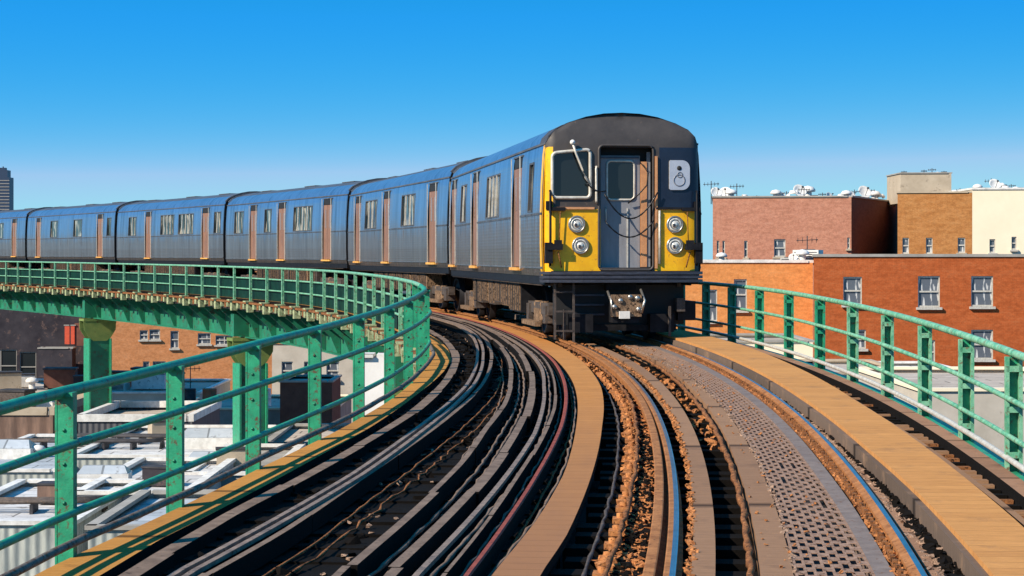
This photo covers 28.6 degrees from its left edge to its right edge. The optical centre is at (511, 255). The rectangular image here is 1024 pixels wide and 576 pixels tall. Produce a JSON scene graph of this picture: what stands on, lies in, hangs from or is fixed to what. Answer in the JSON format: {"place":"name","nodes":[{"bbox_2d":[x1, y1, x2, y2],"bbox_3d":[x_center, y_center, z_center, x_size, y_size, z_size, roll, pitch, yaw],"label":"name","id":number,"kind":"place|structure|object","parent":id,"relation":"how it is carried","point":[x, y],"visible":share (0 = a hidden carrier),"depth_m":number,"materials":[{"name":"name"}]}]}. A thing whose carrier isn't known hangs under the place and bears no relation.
{"place":"outdoors","nodes":[
{"label":"outdoors","id":0,"kind":"place"},
{"bbox_2d":[0,166,13,210],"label":"skyscraper","id":1,"kind":"structure","parent":0,"point":[6,191],"depth_m":1493.50,"materials":[{"name":"grey glass"}]},
{"bbox_2d":[0,309,83,378],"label":"dark building","id":2,"kind":"structure","parent":0,"point":[24,335],"depth_m":153.33,"materials":[{"name":"concrete"}]},
{"bbox_2d":[0,349,16,370],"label":"window","id":3,"kind":"structure","parent":2,"relation":"in","point":[8,357],"depth_m":153.34,"materials":[{"name":"glass"}]},
{"bbox_2d":[20,352,35,377],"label":"window","id":4,"kind":"structure","parent":2,"relation":"in","point":[27,359],"depth_m":153.42,"materials":[{"name":"glass"}]},
{"bbox_2d":[74,323,84,345],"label":"shop awning","id":5,"kind":"object","parent":2,"relation":"attached to","point":[79,338],"visible":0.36,"depth_m":152.25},
{"bbox_2d":[69,325,75,343],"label":"banner","id":6,"kind":"object","parent":5,"relation":"hanging from","point":[72,334],"visible":1,"depth_m":152.15,"materials":[{"name":"fabric"}]},
{"bbox_2d":[37,347,76,378],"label":"dark shed","id":7,"kind":"structure","parent":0,"point":[56,356],"depth_m":151.00,"materials":[{"name":"concrete"}]},
{"bbox_2d":[64,325,69,343],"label":"banner","id":8,"kind":"object","parent":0,"point":[67,334],"visible":1,"depth_m":152.15,"materials":[{"name":"fabric"}]},
{"bbox_2d":[84,489,216,548],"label":"corrugated shed","id":9,"kind":"structure","parent":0,"point":[138,500],"depth_m":49.43,"materials":[{"name":"metal"}]},
{"bbox_2d":[77,457,235,501],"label":"building","id":10,"kind":"structure","parent":0,"point":[134,465],"depth_m":58.94,"materials":[{"name":"concrete"}]},
{"bbox_2d":[77,465,131,478],"bbox_3d":[-11.788,6.283,58.000,1.500,0.500,1.000,0,0,-4],"label":"skylight","id":11,"kind":"object","parent":10,"relation":"on","point":[111,471],"visible":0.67,"depth_m":57.65,"materials":[{"name":"white glass"}]},
{"bbox_2d":[141,464,165,485],"bbox_3d":[-9.994,6.226,57.000,0.896,0.542,0.616,0,0,13],"label":"storage crate","id":12,"kind":"object","parent":10,"relation":"on","point":[150,471],"visible":0.5,"depth_m":56.76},
{"bbox_2d":[185,388,195,400],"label":"drum","id":13,"kind":"object","parent":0,"point":[190,394],"visible":0.42,"depth_m":107.65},
{"bbox_2d":[202,388,216,399],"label":"drum","id":14,"kind":"object","parent":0,"point":[208,392],"visible":0.5,"depth_m":107.69,"materials":[{"name":"metal"}]},
{"bbox_2d":[185,444,304,486],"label":"building","id":15,"kind":"structure","parent":0,"point":[264,449],"depth_m":65.17,"materials":[{"name":"concrete"}]},
{"bbox_2d":[188,451,214,456],"bbox_3d":[-9.641,6.446,64.000,1.350,0.450,0.900,0,0,3],"label":"skylight","id":16,"kind":"object","parent":15,"relation":"on","point":[198,453],"visible":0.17,"depth_m":63.87,"materials":[{"name":"white glass"}]},
{"bbox_2d":[215,446,244,466],"bbox_3d":[-8.787,6.321,63.000,1.024,0.620,0.704,0,0,-9],"label":"storage crate","id":17,"kind":"object","parent":15,"relation":"on","point":[238,454],"visible":0.39,"depth_m":62.70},
{"bbox_2d":[268,388,270,405],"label":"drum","id":18,"kind":"object","parent":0,"point":[269,396],"visible":0.21,"depth_m":107.81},
{"bbox_2d":[196,394,350,424],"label":"building","id":19,"kind":"structure","parent":0,"point":[226,413],"depth_m":104.00,"materials":[{"name":"concrete"}]},
{"bbox_2d":[268,423,350,445],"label":"building","id":20,"kind":"structure","parent":0,"point":[289,434],"depth_m":77.50,"materials":[{"name":"concrete"}]},
{"bbox_2d":[279,374,341,425],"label":"dark shed","id":21,"kind":"structure","parent":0,"point":[294,397],"depth_m":100.00,"materials":[{"name":"concrete"}]},
{"bbox_2d":[272,343,352,422],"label":"building","id":22,"kind":"structure","parent":0,"point":[286,358],"depth_m":120.00,"materials":[{"name":"beige concrete"}]},
{"bbox_2d":[282,362,292,373],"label":"window","id":23,"kind":"structure","parent":22,"relation":"in","point":[286,366],"depth_m":120.15,"materials":[{"name":"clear glass"}]},
{"bbox_2d":[326,362,338,373],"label":"window","id":24,"kind":"structure","parent":22,"relation":"in","point":[333,368],"depth_m":120.15,"materials":[{"name":"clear glass"}]},
{"bbox_2d":[0,0,1023,259],"label":"sky","id":25,"kind":"structure","parent":0,"point":[102,101],"materials":[{"name":"blue"}]},
{"bbox_2d":[676,260,813,339],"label":"brick building","id":26,"kind":"structure","parent":0,"point":[793,275],"depth_m":104.12,"materials":[{"name":"orange brick"}]},
{"bbox_2d":[710,290,718,323],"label":"window","id":27,"kind":"structure","parent":26,"relation":"in","point":[713,293],"depth_m":104.37,"materials":[{"name":"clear glass"}]},
{"bbox_2d":[716,252,726,259],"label":"roof vent","id":28,"kind":"object","parent":26,"relation":"on","point":[721,256],"visible":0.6,"depth_m":106.82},
{"bbox_2d":[734,279,748,312],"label":"window","id":29,"kind":"structure","parent":26,"relation":"in","point":[741,294],"depth_m":104.29,"materials":[{"name":"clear glass"}]},
{"bbox_2d":[788,253,798,259],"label":"satellite dish","id":30,"kind":"object","parent":26,"relation":"on","point":[793,256],"visible":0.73,"depth_m":106.96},
{"bbox_2d":[795,249,808,259],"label":"roof vent","id":31,"kind":"object","parent":26,"relation":"on","point":[802,253],"visible":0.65,"depth_m":106.81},
{"bbox_2d":[712,196,897,357],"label":"brick building","id":32,"kind":"structure","parent":0,"point":[760,227],"depth_m":130.65,"materials":[{"name":"brown brick"}]},
{"bbox_2d":[703,181,718,203],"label":"aerial","id":33,"kind":"object","parent":32,"relation":"on","point":[704,184],"visible":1,"depth_m":133.98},
{"bbox_2d":[711,187,721,195],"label":"satellite dish","id":34,"kind":"object","parent":32,"relation":"on","point":[715,191],"visible":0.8,"depth_m":133.95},
{"bbox_2d":[722,241,725,258],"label":"window","id":35,"kind":"structure","parent":32,"relation":"in","point":[723,242],"depth_m":131.00,"materials":[{"name":"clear glass"}]},
{"bbox_2d":[721,187,729,195],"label":"satellite dish","id":36,"kind":"object","parent":32,"relation":"on","point":[724,189],"visible":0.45,"depth_m":136.02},
{"bbox_2d":[725,189,736,195],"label":"roof vent","id":37,"kind":"object","parent":32,"relation":"on","point":[730,192],"visible":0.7,"depth_m":133.75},
{"bbox_2d":[743,241,748,258],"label":"window","id":38,"kind":"structure","parent":32,"relation":"in","point":[745,242],"depth_m":130.84,"materials":[{"name":"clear glass"}]},
{"bbox_2d":[770,190,781,195],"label":"roof vent","id":39,"kind":"object","parent":32,"relation":"on","point":[775,192],"visible":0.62,"depth_m":134.74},
{"bbox_2d":[773,239,784,258],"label":"window","id":40,"kind":"structure","parent":32,"relation":"in","point":[779,244],"depth_m":130.65,"materials":[{"name":"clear glass"}]},
{"bbox_2d":[793,185,806,195],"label":"satellite dish","id":41,"kind":"object","parent":32,"relation":"on","point":[802,192],"visible":0.8,"depth_m":134.94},
{"bbox_2d":[804,186,814,195],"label":"roof vent","id":42,"kind":"object","parent":32,"relation":"on","point":[810,191],"visible":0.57,"depth_m":135.71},
{"bbox_2d":[841,190,851,195],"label":"roof vent","id":43,"kind":"object","parent":32,"relation":"on","point":[846,193],"visible":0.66,"depth_m":133.76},
{"bbox_2d":[846,237,850,250],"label":"window","id":44,"kind":"structure","parent":32,"relation":"in","point":[848,238],"depth_m":130.08,"materials":[{"name":"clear glass"}]},
{"bbox_2d":[859,186,870,196],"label":"satellite dish","id":45,"kind":"object","parent":32,"relation":"on","point":[865,191],"visible":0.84,"depth_m":137.95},
{"bbox_2d":[871,191,880,197],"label":"roof vent","id":46,"kind":"object","parent":32,"relation":"on","point":[874,194],"visible":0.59,"depth_m":139.72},
{"bbox_2d":[879,361,947,365],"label":"building","id":47,"kind":"structure","parent":0,"point":[905,363],"depth_m":95.00,"materials":[{"name":"paint"}]},
{"bbox_2d":[859,366,1023,464],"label":"building","id":48,"kind":"structure","parent":0,"point":[989,406],"depth_m":62.00,"materials":[{"name":"paint"}]},
{"bbox_2d":[957,188,1023,253],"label":"cream building","id":49,"kind":"structure","parent":0,"point":[997,220],"depth_m":127.83,"materials":[{"name":"beige paint"}]},
{"bbox_2d":[988,239,996,253],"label":"window","id":50,"kind":"structure","parent":49,"relation":"in","point":[992,241],"depth_m":128.00,"materials":[{"name":"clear glass"}]},
{"bbox_2d":[989,179,1000,187],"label":"satellite dish","id":51,"kind":"object","parent":49,"relation":"on","point":[994,183],"visible":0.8,"depth_m":131.96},
{"bbox_2d":[1010,237,1017,250],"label":"window","id":52,"kind":"structure","parent":49,"relation":"in","point":[1013,238],"depth_m":127.81,"materials":[{"name":"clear glass"}]},
{"label":"ground","id":53,"kind":"structure","parent":0,"visible":0},
{"bbox_2d":[0,434,78,486],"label":"building","id":54,"kind":"structure","parent":53,"relation":"on","point":[43,468],"depth_m":66.00,"materials":[{"name":"concrete"}]},
{"bbox_2d":[0,439,36,458],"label":"skylight","id":55,"kind":"object","parent":54,"relation":"on","point":[13,448],"visible":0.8,"depth_m":71.46,"materials":[{"name":"white glass"}]},
{"bbox_2d":[5,438,51,447],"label":"pipe rack","id":56,"kind":"object","parent":54,"relation":"on","point":[43,441],"visible":0.18,"depth_m":75.27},
{"bbox_2d":[33,445,45,451],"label":"roof vent","id":57,"kind":"object","parent":54,"relation":"on","point":[38,447],"visible":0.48,"depth_m":71.82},
{"bbox_2d":[0,392,83,438],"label":"building","id":58,"kind":"structure","parent":53,"relation":"on","point":[26,421],"depth_m":88.00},
{"bbox_2d":[0,388,36,406],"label":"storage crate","id":59,"kind":"object","parent":58,"relation":"on","point":[6,394],"visible":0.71,"depth_m":91.59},
{"bbox_2d":[35,400,54,406],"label":"skylight","id":60,"kind":"object","parent":58,"relation":"on","point":[49,404],"visible":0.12,"depth_m":92.31,"materials":[{"name":"white glass"}]},
{"bbox_2d":[0,479,143,575],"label":"corrugated shed","id":61,"kind":"structure","parent":53,"relation":"on","point":[15,518],"depth_m":49.00,"materials":[{"name":"metal"}]},
{"bbox_2d":[36,481,54,496],"bbox_3d":[-12.039,6.241,53.000,0.896,0.542,0.616,0,0,4],"label":"storage crate","id":62,"kind":"object","parent":61,"relation":"on","point":[45,488],"visible":0.36,"depth_m":52.73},
{"bbox_2d":[0,496,107,513],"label":"pipe rack","id":63,"kind":"object","parent":61,"relation":"on","point":[33,502],"visible":0.62,"depth_m":51.13,"materials":[{"name":"metal"}]},
{"bbox_2d":[21,379,230,406],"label":"building","id":64,"kind":"structure","parent":53,"relation":"on","point":[221,386],"depth_m":116.37,"materials":[{"name":"grey concrete"}]},
{"bbox_2d":[0,371,22,388],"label":"storage crate","id":65,"kind":"object","parent":64,"relation":"on","point":[10,379],"visible":0.94,"depth_m":116.60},
{"bbox_2d":[21,373,35,386],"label":"storage crate","id":66,"kind":"object","parent":64,"relation":"on","point":[24,376],"visible":0.54,"depth_m":118.64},
{"bbox_2d":[25,377,38,388],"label":"roof vent","id":67,"kind":"object","parent":64,"relation":"on","point":[31,381],"visible":0.72,"depth_m":116.82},
{"bbox_2d":[43,367,78,387],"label":"storage crate","id":68,"kind":"object","parent":64,"relation":"on","point":[55,377],"visible":0.86,"depth_m":117.40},
{"bbox_2d":[73,375,83,383],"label":"storage crate","id":69,"kind":"object","parent":64,"relation":"on","point":[78,378],"visible":0.29,"depth_m":115.55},
{"bbox_2d":[112,383,129,389],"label":"air conditioner","id":70,"kind":"object","parent":64,"relation":"on","point":[124,386],"visible":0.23,"depth_m":116.67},
{"bbox_2d":[112,370,131,386],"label":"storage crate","id":71,"kind":"object","parent":64,"relation":"on","point":[116,371],"visible":0.29,"depth_m":118.59,"materials":[{"name":"metal"}]},
{"bbox_2d":[130,366,165,388],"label":"storage crate","id":72,"kind":"object","parent":64,"relation":"on","point":[156,382],"visible":0.46,"depth_m":116.36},
{"bbox_2d":[77,425,275,472],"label":"building","id":73,"kind":"structure","parent":53,"relation":"on","point":[112,454],"depth_m":70.99,"materials":[{"name":"concrete"}]},
{"bbox_2d":[48,438,164,449],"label":"pipe rack","id":74,"kind":"object","parent":73,"relation":"on","point":[105,442],"visible":0.81,"depth_m":72.07,"materials":[{"name":"metal"}]},
{"bbox_2d":[77,433,165,444],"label":"pipe rack","id":75,"kind":"object","parent":73,"relation":"on","point":[135,435],"visible":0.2,"depth_m":74.02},
{"bbox_2d":[148,419,165,438],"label":"storage crate","id":76,"kind":"object","parent":73,"relation":"on","point":[159,427],"visible":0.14,"depth_m":75.58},
{"bbox_2d":[185,428,232,448],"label":"skylight","id":77,"kind":"object","parent":73,"relation":"on","point":[204,438],"visible":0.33,"depth_m":72.36,"materials":[{"name":"white glass"}]},
{"bbox_2d":[111,269,271,393],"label":"brick building","id":78,"kind":"structure","parent":53,"relation":"on","point":[134,344],"depth_m":150.56,"materials":[{"name":"orange brick"}]},
{"bbox_2d":[138,330,148,341],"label":"window","id":79,"kind":"structure","parent":78,"relation":"in","point":[143,333],"depth_m":150.45,"materials":[{"name":"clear glass"}]},
{"bbox_2d":[149,329,160,340],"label":"window","id":80,"kind":"structure","parent":78,"relation":"in","point":[154,333],"depth_m":150.56,"materials":[{"name":"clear glass"}]},
{"bbox_2d":[153,361,165,364],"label":"window","id":81,"kind":"structure","parent":78,"relation":"in","point":[154,362],"depth_m":150.60,"materials":[{"name":"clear glass"}]},
{"bbox_2d":[169,331,179,349],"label":"window","id":82,"kind":"structure","parent":78,"relation":"in","point":[174,334],"depth_m":150.74,"materials":[{"name":"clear glass"}]},
{"bbox_2d":[196,333,211,345],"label":"window","id":83,"kind":"structure","parent":78,"relation":"in","point":[204,339],"depth_m":150.97,"materials":[{"name":"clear glass"}]},
{"bbox_2d":[214,335,231,346],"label":"window","id":84,"kind":"structure","parent":78,"relation":"in","point":[221,340],"depth_m":151.11,"materials":[{"name":"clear glass"}]},
{"bbox_2d":[0,289,603,568],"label":"elevated viaduct","id":85,"kind":"object","parent":53,"relation":"on","point":[100,315],"visible":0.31,"depth_m":77.63,"materials":[{"name":"green metal"}]},
{"bbox_2d":[0,261,435,575],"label":"railing","id":86,"kind":"object","parent":85,"relation":"attached to","point":[408,318],"visible":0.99,"depth_m":19.77,"materials":[{"name":"metal"}]},
{"bbox_2d":[11,284,577,575],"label":"railway track","id":87,"kind":"structure","parent":85,"relation":"on","point":[458,468],"depth_m":15.97,"materials":[{"name":"metal"}]},
{"bbox_2d":[0,282,450,575],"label":"edge boards","id":88,"kind":"object","parent":87,"relation":"on","point":[114,556],"visible":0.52,"depth_m":16.09,"materials":[{"name":"brown wood"}]},
{"bbox_2d":[403,299,964,575],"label":"railway track","id":89,"kind":"structure","parent":85,"relation":"on","point":[705,466],"depth_m":15.98,"materials":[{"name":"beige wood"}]},
{"bbox_2d":[0,207,50,268],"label":"subway car","id":90,"kind":"object","parent":89,"relation":"on","point":[13,234],"visible":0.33,"depth_m":107.82,"materials":[{"name":"metal"}]},
{"bbox_2d":[27,200,146,271],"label":"subway car","id":91,"kind":"object","parent":89,"relation":"on","point":[85,233],"visible":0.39,"depth_m":97.64,"materials":[{"name":"metal"}]},
{"bbox_2d":[116,191,260,276],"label":"subway car","id":92,"kind":"object","parent":89,"relation":"on","point":[188,231],"visible":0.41,"depth_m":83.54,"materials":[{"name":"metal"}]},
{"bbox_2d":[225,178,397,293],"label":"subway car","id":93,"kind":"object","parent":89,"relation":"on","point":[305,227],"visible":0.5,"depth_m":69.24,"materials":[{"name":"metal"}]},
{"bbox_2d":[348,156,514,312],"bbox_3d":[-2.072,-0.516,56.132,2.774,3.852,15.560,0,0,-14],"label":"subway car","id":94,"kind":"object","parent":89,"relation":"on","point":[398,226],"visible":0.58,"depth_m":53.73,"materials":[{"name":"metal"}]},
{"bbox_2d":[432,310,603,575],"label":"timber walkway","id":95,"kind":"structure","parent":89,"relation":"on","point":[539,548],"depth_m":16.09,"materials":[{"name":"wood"}]},
{"bbox_2d":[448,113,702,341],"bbox_3d":[0.832,-0.471,40.574,2.774,3.852,15.880,0,0,-8],"label":"subway car","id":96,"kind":"object","parent":89,"relation":"on","point":[593,222],"visible":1,"depth_m":33.21,"materials":[{"name":"metal"}]},
{"bbox_2d":[403,293,1023,575],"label":"timber walkway","id":97,"kind":"structure","parent":89,"relation":"on","point":[973,529],"depth_m":16.21,"materials":[{"name":"brown wood"}]},
{"bbox_2d":[733,342,1023,526],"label":"edge boards","id":98,"kind":"object","parent":89,"relation":"on","point":[1002,487],"depth_m":18.77,"materials":[{"name":"beige wood"}]},
{"bbox_2d":[548,281,1023,480],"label":"railing","id":99,"kind":"object","parent":85,"relation":"attached to","point":[1010,458],"visible":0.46,"depth_m":22.05,"materials":[{"name":"metal"}]},
{"bbox_2d":[365,352,383,414],"bbox_3d":[-2.460,6.106,36.350,0.585,8.688,0.840,0,0,0],"label":"white chimney","id":100,"kind":"object","parent":53,"relation":"on","point":[374,367],"visible":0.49,"depth_m":36.00,"materials":[{"name":"paint"}]},
{"bbox_2d":[699,333,813,362],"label":"building","id":101,"kind":"structure","parent":53,"relation":"on","point":[798,347],"depth_m":90.00,"materials":[{"name":"concrete"}]},
{"bbox_2d":[799,359,880,375],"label":"building","id":102,"kind":"structure","parent":53,"relation":"on","point":[841,363],"depth_m":89.52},
{"bbox_2d":[812,254,1023,366],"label":"brick building","id":103,"kind":"structure","parent":53,"relation":"on","point":[981,295],"depth_m":99.89,"materials":[{"name":"orange brick"}]},
{"bbox_2d":[796,236,817,248],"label":"aerial","id":104,"kind":"object","parent":103,"relation":"on","point":[816,239],"visible":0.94,"depth_m":108.98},
{"bbox_2d":[793,249,822,264],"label":"air conditioner","id":105,"kind":"object","parent":103,"relation":"on","point":[811,252],"visible":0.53,"depth_m":107.46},
{"bbox_2d":[841,277,861,306],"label":"window","id":106,"kind":"structure","parent":103,"relation":"in","point":[852,286],"depth_m":100.10,"materials":[{"name":"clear glass"}]},
{"bbox_2d":[859,330,867,350],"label":"window","id":107,"kind":"structure","parent":103,"relation":"in","point":[862,344],"depth_m":100.07,"materials":[{"name":"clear glass"}]},
{"bbox_2d":[916,276,941,309],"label":"window","id":108,"kind":"structure","parent":103,"relation":"in","point":[928,286],"depth_m":100.00,"materials":[{"name":"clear glass"}]},
{"bbox_2d":[932,340,934,361],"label":"window","id":109,"kind":"structure","parent":103,"relation":"in","point":[933,341],"depth_m":100.00,"materials":[{"name":"white glass"}]},
{"bbox_2d":[969,276,995,308],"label":"window","id":110,"kind":"structure","parent":103,"relation":"in","point":[981,286],"depth_m":99.95,"materials":[{"name":"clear glass"}]},
{"bbox_2d":[971,330,995,361],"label":"window","id":111,"kind":"structure","parent":103,"relation":"in","point":[981,353],"depth_m":99.95,"materials":[{"name":"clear glass"}]},
{"bbox_2d":[896,191,971,253],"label":"brick building","id":112,"kind":"structure","parent":53,"relation":"on","point":[934,222],"depth_m":128.39,"materials":[{"name":"brown brick"}]},
{"bbox_2d":[902,238,908,253],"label":"window","id":113,"kind":"structure","parent":112,"relation":"in","point":[905,241],"depth_m":128.84,"materials":[{"name":"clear glass"}]},
{"bbox_2d":[886,172,951,204],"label":"rooftop bulkhead","id":114,"kind":"object","parent":112,"relation":"on","point":[915,181],"visible":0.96,"depth_m":135.91,"materials":[{"name":"concrete"}]},
{"bbox_2d":[926,238,931,253],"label":"window","id":115,"kind":"structure","parent":112,"relation":"in","point":[928,240],"depth_m":128.58,"materials":[{"name":"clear glass"}]},
{"bbox_2d":[956,238,966,253],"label":"window","id":116,"kind":"structure","parent":112,"relation":"in","point":[961,241],"depth_m":128.25,"materials":[{"name":"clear glass"}]},
{"label":"street","id":117,"kind":"structure","parent":0,"visible":0},
{"bbox_2d":[77,401,221,432],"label":"corrugated shed","id":118,"kind":"structure","parent":117,"relation":"on","point":[98,419],"depth_m":86.85,"materials":[{"name":"metal"}]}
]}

